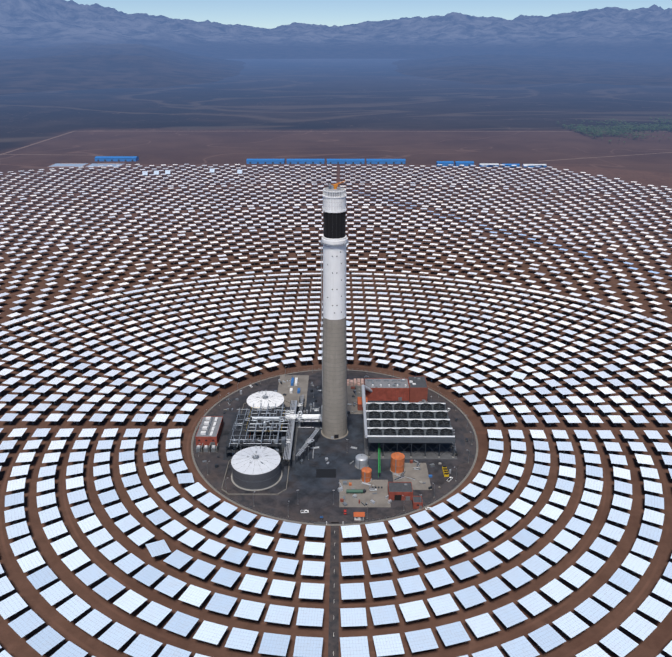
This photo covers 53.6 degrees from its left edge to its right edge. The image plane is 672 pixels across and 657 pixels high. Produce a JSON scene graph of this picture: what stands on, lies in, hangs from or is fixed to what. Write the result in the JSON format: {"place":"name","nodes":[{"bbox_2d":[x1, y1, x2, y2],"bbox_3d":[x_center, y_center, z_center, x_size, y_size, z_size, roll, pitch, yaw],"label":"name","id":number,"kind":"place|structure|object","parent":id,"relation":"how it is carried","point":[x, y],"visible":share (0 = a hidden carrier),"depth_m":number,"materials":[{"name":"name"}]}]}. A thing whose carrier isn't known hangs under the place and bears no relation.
{"place":"outdoors","nodes":[
{"label":"outdoors","id":0,"kind":"place"},
{"bbox_2d":[95,156,138,160],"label":"warehouse","id":1,"kind":"structure","parent":0,"point":[116,158],"depth_m":1859.77,"materials":[{"name":"blue metal"}]},
{"bbox_2d":[328,522,338,656],"bbox_3d":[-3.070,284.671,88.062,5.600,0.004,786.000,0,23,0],"label":"access road","id":2,"kind":"structure","parent":0,"point":[333,643],"depth_m":389.84,"materials":[{"name":"grey asphalt"}]},
{"bbox_2d":[0,59,671,656],"bbox_3d":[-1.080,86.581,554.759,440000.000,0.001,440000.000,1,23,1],"label":"ground","id":3,"kind":"structure","parent":0,"point":[286,109],"depth_m":898.89,"materials":[{"name":"soil"}]},
{"bbox_2d":[48,163,123,166],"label":"evaporation ponds","id":4,"kind":"structure","parent":3,"relation":"on","point":[81,164],"depth_m":1801.84,"materials":[{"name":"white"}]},
{"bbox_2d":[246,159,284,163],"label":"warehouse row","id":5,"kind":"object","parent":3,"relation":"on","point":[265,161],"visible":1,"depth_m":1820.11,"materials":[{"name":"blue metal"}]},
{"bbox_2d":[286,159,324,163],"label":"warehouse row","id":6,"kind":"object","parent":3,"relation":"on","point":[305,161],"visible":1,"depth_m":1819.46,"materials":[{"name":"blue metal"}]},
{"bbox_2d":[193,370,475,523],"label":"paved yard","id":7,"kind":"structure","parent":3,"relation":"on","point":[307,489],"depth_m":510.75,"materials":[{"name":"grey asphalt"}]},
{"bbox_2d":[195,416,223,452],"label":"electrical building","id":8,"kind":"structure","parent":7,"relation":"on","point":[208,434],"depth_m":537.41,"materials":[{"name":"red metal"}]},
{"bbox_2d":[221,445,289,494],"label":"storage tank","id":9,"kind":"object","parent":7,"relation":"on","point":[256,468],"visible":1,"depth_m":485.99,"materials":[{"name":"metal"}]},
{"bbox_2d":[223,403,289,459],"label":"pipe rack structure","id":10,"kind":"object","parent":7,"relation":"on","point":[267,426],"visible":0.94,"depth_m":530.93,"materials":[{"name":"grey metal"}]},
{"bbox_2d":[241,389,291,422],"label":"storage tank","id":11,"kind":"object","parent":7,"relation":"on","point":[265,398],"visible":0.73,"depth_m":576.53,"materials":[{"name":"metal"}]},
{"bbox_2d":[281,395,324,464],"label":"pipe racks","id":12,"kind":"object","parent":7,"relation":"on","point":[300,418],"visible":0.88,"depth_m":554.72,"materials":[{"name":"grey metal"}]},
{"bbox_2d":[314,516,326,524],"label":"entrance gate","id":13,"kind":"structure","parent":7,"relation":"on","point":[320,522],"depth_m":447.11,"materials":[{"name":"white"}]},
{"bbox_2d":[203,376,450,505],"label":"yard equipment skids","id":14,"kind":"object","parent":7,"relation":"on","point":[340,489],"visible":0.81,"depth_m":509.08,"materials":[{"name":"grey metal"}]},
{"bbox_2d":[191,369,477,525],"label":"ring road","id":15,"kind":"structure","parent":7,"relation":"on","point":[424,507],"depth_m":491.75,"materials":[{"name":"grey asphalt"}]},
{"bbox_2d":[192,368,477,524],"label":"perimeter fence","id":16,"kind":"object","parent":15,"relation":"on","point":[322,522],"visible":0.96,"depth_m":511.49,"materials":[{"name":"silver metal"}]},
{"bbox_2d":[321,181,348,439],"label":"solar power tower","id":17,"kind":"structure","parent":7,"relation":"on","point":[334,241],"depth_m":505.79,"materials":[{"name":"concrete"}]},
{"bbox_2d":[197,366,472,518],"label":"light poles","id":18,"kind":"object","parent":7,"relation":"on","point":[308,446],"visible":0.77,"depth_m":515.73,"materials":[{"name":"metal"}]},
{"bbox_2d":[354,512,364,520],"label":"gate house","id":19,"kind":"structure","parent":7,"relation":"on","point":[359,515],"depth_m":451.16,"materials":[{"name":"white"}]},
{"bbox_2d":[277,375,456,506],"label":"concrete pads","id":20,"kind":"object","parent":7,"relation":"on","point":[380,500],"visible":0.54,"depth_m":521.82,"materials":[{"name":"beige concrete"}]},
{"bbox_2d":[290,378,299,392],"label":"containers","id":21,"kind":"object","parent":20,"relation":"on","point":[295,384],"visible":1,"depth_m":629.87,"materials":[{"name":"blue"}]},
{"bbox_2d":[347,379,363,385],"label":"storage containers","id":22,"kind":"object","parent":20,"relation":"on","point":[357,382],"visible":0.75,"depth_m":631.45,"materials":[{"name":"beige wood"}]},
{"bbox_2d":[357,397,367,409],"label":"container","id":23,"kind":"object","parent":20,"relation":"on","point":[359,403],"depth_m":590.34,"materials":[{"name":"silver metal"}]},
{"bbox_2d":[343,443,404,493],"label":"storage tanks","id":24,"kind":"object","parent":20,"relation":"on","point":[397,462],"visible":0.92,"depth_m":498.93,"materials":[{"name":"metal"}]},
{"bbox_2d":[356,376,427,402],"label":"turbine hall","id":25,"kind":"structure","parent":7,"relation":"on","point":[412,389],"depth_m":602.57,"materials":[{"name":"red metal"}]},
{"bbox_2d":[388,482,412,499],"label":"workshop building","id":26,"kind":"structure","parent":7,"relation":"on","point":[397,490],"depth_m":471.30,"materials":[{"name":"red metal"}]},
{"bbox_2d":[361,385,455,457],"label":"air cooled condenser","id":27,"kind":"object","parent":7,"relation":"on","point":[397,422],"visible":0.98,"depth_m":532.87,"materials":[{"name":"grey metal"}]},
{"bbox_2d":[412,496,422,508],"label":"store building","id":28,"kind":"structure","parent":7,"relation":"on","point":[416,502],"depth_m":462.24,"materials":[{"name":"red metal"}]},
{"bbox_2d":[428,466,448,476],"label":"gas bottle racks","id":29,"kind":"object","parent":7,"relation":"on","point":[445,471],"visible":1,"depth_m":499.47,"materials":[{"name":"yellow metal"}]},
{"bbox_2d":[0,131,671,434],"bbox_3d":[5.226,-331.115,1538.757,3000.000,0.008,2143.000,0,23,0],"label":"service tracks","id":30,"kind":"object","parent":3,"relation":"on","point":[477,432],"visible":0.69,"depth_m":1811.57},
{"bbox_2d":[327,159,364,163],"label":"warehouse row","id":31,"kind":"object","parent":3,"relation":"on","point":[345,161],"visible":0.96,"depth_m":1818.78,"materials":[{"name":"blue metal"}]},
{"bbox_2d":[366,159,405,163],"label":"warehouse row","id":32,"kind":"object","parent":3,"relation":"on","point":[385,161],"visible":1,"depth_m":1818.20,"materials":[{"name":"blue metal"}]},
{"bbox_2d":[479,163,498,166],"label":"warehouse","id":33,"kind":"structure","parent":3,"relation":"on","point":[486,164],"depth_m":1776.45,"materials":[{"name":"white metal"}]},
{"bbox_2d":[501,164,519,166],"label":"warehouse","id":34,"kind":"structure","parent":3,"relation":"on","point":[509,165],"depth_m":1772.25,"materials":[{"name":"blue metal"}]},
{"bbox_2d":[522,164,546,166],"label":"warehouse","id":35,"kind":"structure","parent":3,"relation":"on","point":[534,165],"depth_m":1767.97,"materials":[{"name":"white metal"}]},
{"bbox_2d":[557,114,671,141],"bbox_3d":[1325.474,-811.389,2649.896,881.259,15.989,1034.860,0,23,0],"label":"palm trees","id":36,"kind":"object","parent":3,"relation":"on","point":[601,132],"visible":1,"depth_m":2519.87,"materials":[{"name":"green plant"}]},
{"bbox_2d":[0,164,671,656],"bbox_3d":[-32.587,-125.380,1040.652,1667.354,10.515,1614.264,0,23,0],"label":"heliostat field","id":37,"kind":"structure","parent":0,"point":[544,638],"depth_m":502.00,"materials":[{"name":"silver metal"}]},
{"bbox_2d":[0,0,671,94],"bbox_3d":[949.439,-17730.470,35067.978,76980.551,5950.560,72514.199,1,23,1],"label":"mountains","id":38,"kind":"structure","parent":0,"point":[54,45],"depth_m":19262.47,"materials":[{"name":"blue stone"}]},
{"bbox_2d":[65,0,671,28],"label":"sky","id":39,"kind":"structure","parent":0,"point":[269,14],"materials":[{"name":"blue"}]},
{"bbox_2d":[436,161,453,165],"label":"warehouse","id":40,"kind":"structure","parent":0,"point":[447,163],"depth_m":1784.94,"materials":[{"name":"blue metal"}]},
{"bbox_2d":[455,161,473,165],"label":"warehouse","id":41,"kind":"structure","parent":0,"point":[464,163],"depth_m":1784.63,"materials":[{"name":"blue metal"}]}
]}

